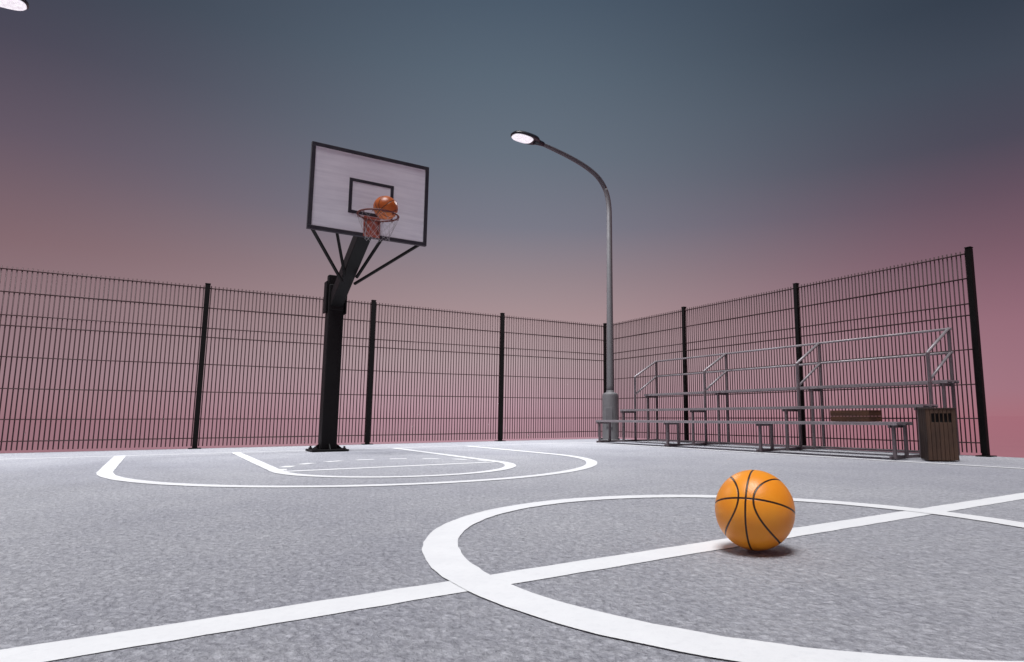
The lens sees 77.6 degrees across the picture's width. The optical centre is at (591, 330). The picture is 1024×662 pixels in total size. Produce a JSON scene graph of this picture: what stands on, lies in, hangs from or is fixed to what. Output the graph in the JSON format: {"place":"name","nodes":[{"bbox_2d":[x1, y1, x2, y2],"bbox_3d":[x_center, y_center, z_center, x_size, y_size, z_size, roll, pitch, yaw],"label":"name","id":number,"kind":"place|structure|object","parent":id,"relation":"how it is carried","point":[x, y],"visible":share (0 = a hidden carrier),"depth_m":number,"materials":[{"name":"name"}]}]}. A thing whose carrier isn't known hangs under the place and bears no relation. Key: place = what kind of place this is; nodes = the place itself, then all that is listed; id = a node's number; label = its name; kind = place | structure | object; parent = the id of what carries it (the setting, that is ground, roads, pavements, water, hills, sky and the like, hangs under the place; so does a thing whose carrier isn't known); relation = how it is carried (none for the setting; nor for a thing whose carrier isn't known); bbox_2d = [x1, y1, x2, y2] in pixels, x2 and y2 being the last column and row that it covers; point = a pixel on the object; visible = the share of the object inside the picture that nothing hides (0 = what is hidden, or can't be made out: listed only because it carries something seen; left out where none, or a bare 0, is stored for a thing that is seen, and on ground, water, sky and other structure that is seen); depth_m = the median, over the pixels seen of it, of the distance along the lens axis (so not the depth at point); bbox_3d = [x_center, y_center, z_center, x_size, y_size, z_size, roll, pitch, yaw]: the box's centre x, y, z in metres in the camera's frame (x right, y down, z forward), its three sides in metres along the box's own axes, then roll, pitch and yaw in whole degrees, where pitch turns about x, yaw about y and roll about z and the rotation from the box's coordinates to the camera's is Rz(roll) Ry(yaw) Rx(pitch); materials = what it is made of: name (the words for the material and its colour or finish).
{"place":"outdoors","nodes":[
{"label":"outdoors","id":0,"kind":"place"},
{"bbox_2d":[0,416,1023,457],"bbox_3d":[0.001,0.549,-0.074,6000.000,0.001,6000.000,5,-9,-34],"label":"ground","id":1,"kind":"structure","parent":0,"point":[1006,436],"depth_m":22.53,"materials":[{"name":"grey concrete"}]},
{"bbox_2d":[0,439,1023,661],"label":"court","id":2,"kind":"object","parent":1,"relation":"on","point":[86,550],"visible":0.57,"depth_m":2.04,"materials":[{"name":"concrete"}]},
{"bbox_2d":[0,0,28,10],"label":"street lamp","id":3,"kind":"object","parent":2,"relation":"on","point":[20,5],"visible":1,"depth_m":7.32,"materials":[{"name":"metal"}]},
{"bbox_2d":[22,443,553,458],"bbox_3d":[-3.589,1.569,8.311,8.415,0.001,0.076,5,-9,-34],"label":"baseline","id":4,"kind":"object","parent":2,"relation":"on","point":[267,451],"visible":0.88,"depth_m":7.58,"materials":[{"name":"paint"}]},
{"bbox_2d":[0,265,606,450],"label":"fence","id":5,"kind":"object","parent":2,"relation":"on","point":[368,418],"visible":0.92,"depth_m":9.41,"materials":[{"name":"metal"}]},
{"bbox_2d":[96,446,596,486],"bbox_3d":[-2.210,1.287,6.262,4.270,0.001,4.972,5,-9,-34],"label":"three point line","id":6,"kind":"object","parent":2,"relation":"on","point":[107,469],"visible":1,"depth_m":4.45,"materials":[{"name":"paint"}]},
{"bbox_2d":[305,141,428,451],"bbox_3d":[-2.872,-0.272,7.592,1.330,3.448,2.278,5,-9,-34],"label":"basketball hoop","id":7,"kind":"object","parent":2,"relation":"on","point":[347,188],"visible":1,"depth_m":7.42,"materials":[{"name":"black paint"}]},
{"bbox_2d":[373,196,397,219],"bbox_3d":[-2.280,-1.362,6.980,0.262,0.262,0.262,-36,11,28],"label":"basketball","id":8,"kind":"object","parent":7,"relation":"in","point":[386,202],"visible":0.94,"depth_m":6.89,"materials":[{"name":"leather"}]},
{"bbox_2d":[233,448,515,477],"bbox_3d":[-2.335,1.319,6.496,2.045,0.001,4.441,5,-9,-34],"label":"key line","id":9,"kind":"object","parent":2,"relation":"on","point":[508,465],"visible":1,"depth_m":5.33,"materials":[{"name":"paint"}]},
{"bbox_2d":[278,458,483,470],"bbox_3d":[-2.045,1.263,6.074,1.975,0.001,1.031,5,-9,-34],"label":"dashed key arc","id":10,"kind":"object","parent":2,"relation":"on","point":[373,459],"visible":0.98,"depth_m":6.45,"materials":[{"name":"paint"}]},
{"bbox_2d":[286,462,490,471],"bbox_3d":[-1.704,1.195,5.579,1.940,0.001,0.100,5,-9,-34],"label":"free throw line","id":11,"kind":"object","parent":2,"relation":"on","point":[386,466],"visible":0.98,"depth_m":5.55,"materials":[{"name":"paint"}]},
{"bbox_2d":[0,493,1023,661],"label":"line","id":12,"kind":"object","parent":2,"relation":"on","point":[51,651],"visible":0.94,"depth_m":1.48,"materials":[{"name":"paint"}]},
{"bbox_2d":[511,130,619,440],"bbox_3d":[-0.450,-0.729,11.020,2.207,5.270,0.330,5,-9,-34],"label":"street lamp","id":13,"kind":"object","parent":2,"relation":"on","point":[610,404],"visible":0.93,"depth_m":11.31,"materials":[{"name":"metal"}]},
{"bbox_2d":[422,495,1023,661],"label":"circle","id":14,"kind":"object","parent":2,"relation":"on","point":[445,557],"visible":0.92,"depth_m":1.38,"materials":[{"name":"paint"}]},
{"bbox_2d":[715,470,794,550],"bbox_3d":[0.533,0.585,2.069,0.255,0.255,0.255,-3,-31,27],"label":"basketball","id":15,"kind":"object","parent":2,"relation":"on","point":[754,510],"visible":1,"depth_m":1.98,"materials":[{"name":"leather"}]},
{"bbox_2d":[596,327,959,458],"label":"metal bleachers","id":16,"kind":"object","parent":2,"relation":"on","point":[930,382],"visible":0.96,"depth_m":8.28,"materials":[{"name":"grey metal"}]},
{"bbox_2d":[606,246,996,456],"bbox_3d":[2.300,0.597,9.871,0.150,2.334,7.155,5,-9,-34],"label":"fence","id":17,"kind":"object","parent":2,"relation":"on","point":[977,359],"visible":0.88,"depth_m":8.80,"materials":[{"name":"metal"}]},
{"bbox_2d":[581,442,1023,468],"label":"sideline","id":18,"kind":"object","parent":2,"relation":"on","point":[822,456],"visible":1,"depth_m":6.67,"materials":[{"name":"paint"}]},
{"bbox_2d":[917,408,959,460],"bbox_3d":[3.413,1.013,6.228,0.283,0.504,0.283,-2,-8,14],"label":"litter bin","id":19,"kind":"object","parent":2,"relation":"on","point":[938,433],"visible":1,"depth_m":6.11,"materials":[{"name":"brown wood"}]},
{"bbox_2d":[0,0,1023,417],"label":"sky","id":20,"kind":"structure","parent":0,"point":[739,148],"materials":[{"name":"purple"}]},
{"bbox_2d":[830,410,881,420],"bbox_3d":[2.835,0.912,6.784,0.240,0.117,0.466,5,-9,-34],"label":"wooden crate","id":21,"kind":"object","parent":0,"point":[855,415],"visible":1,"depth_m":6.66,"materials":[{"name":"brown wood"}]}
]}

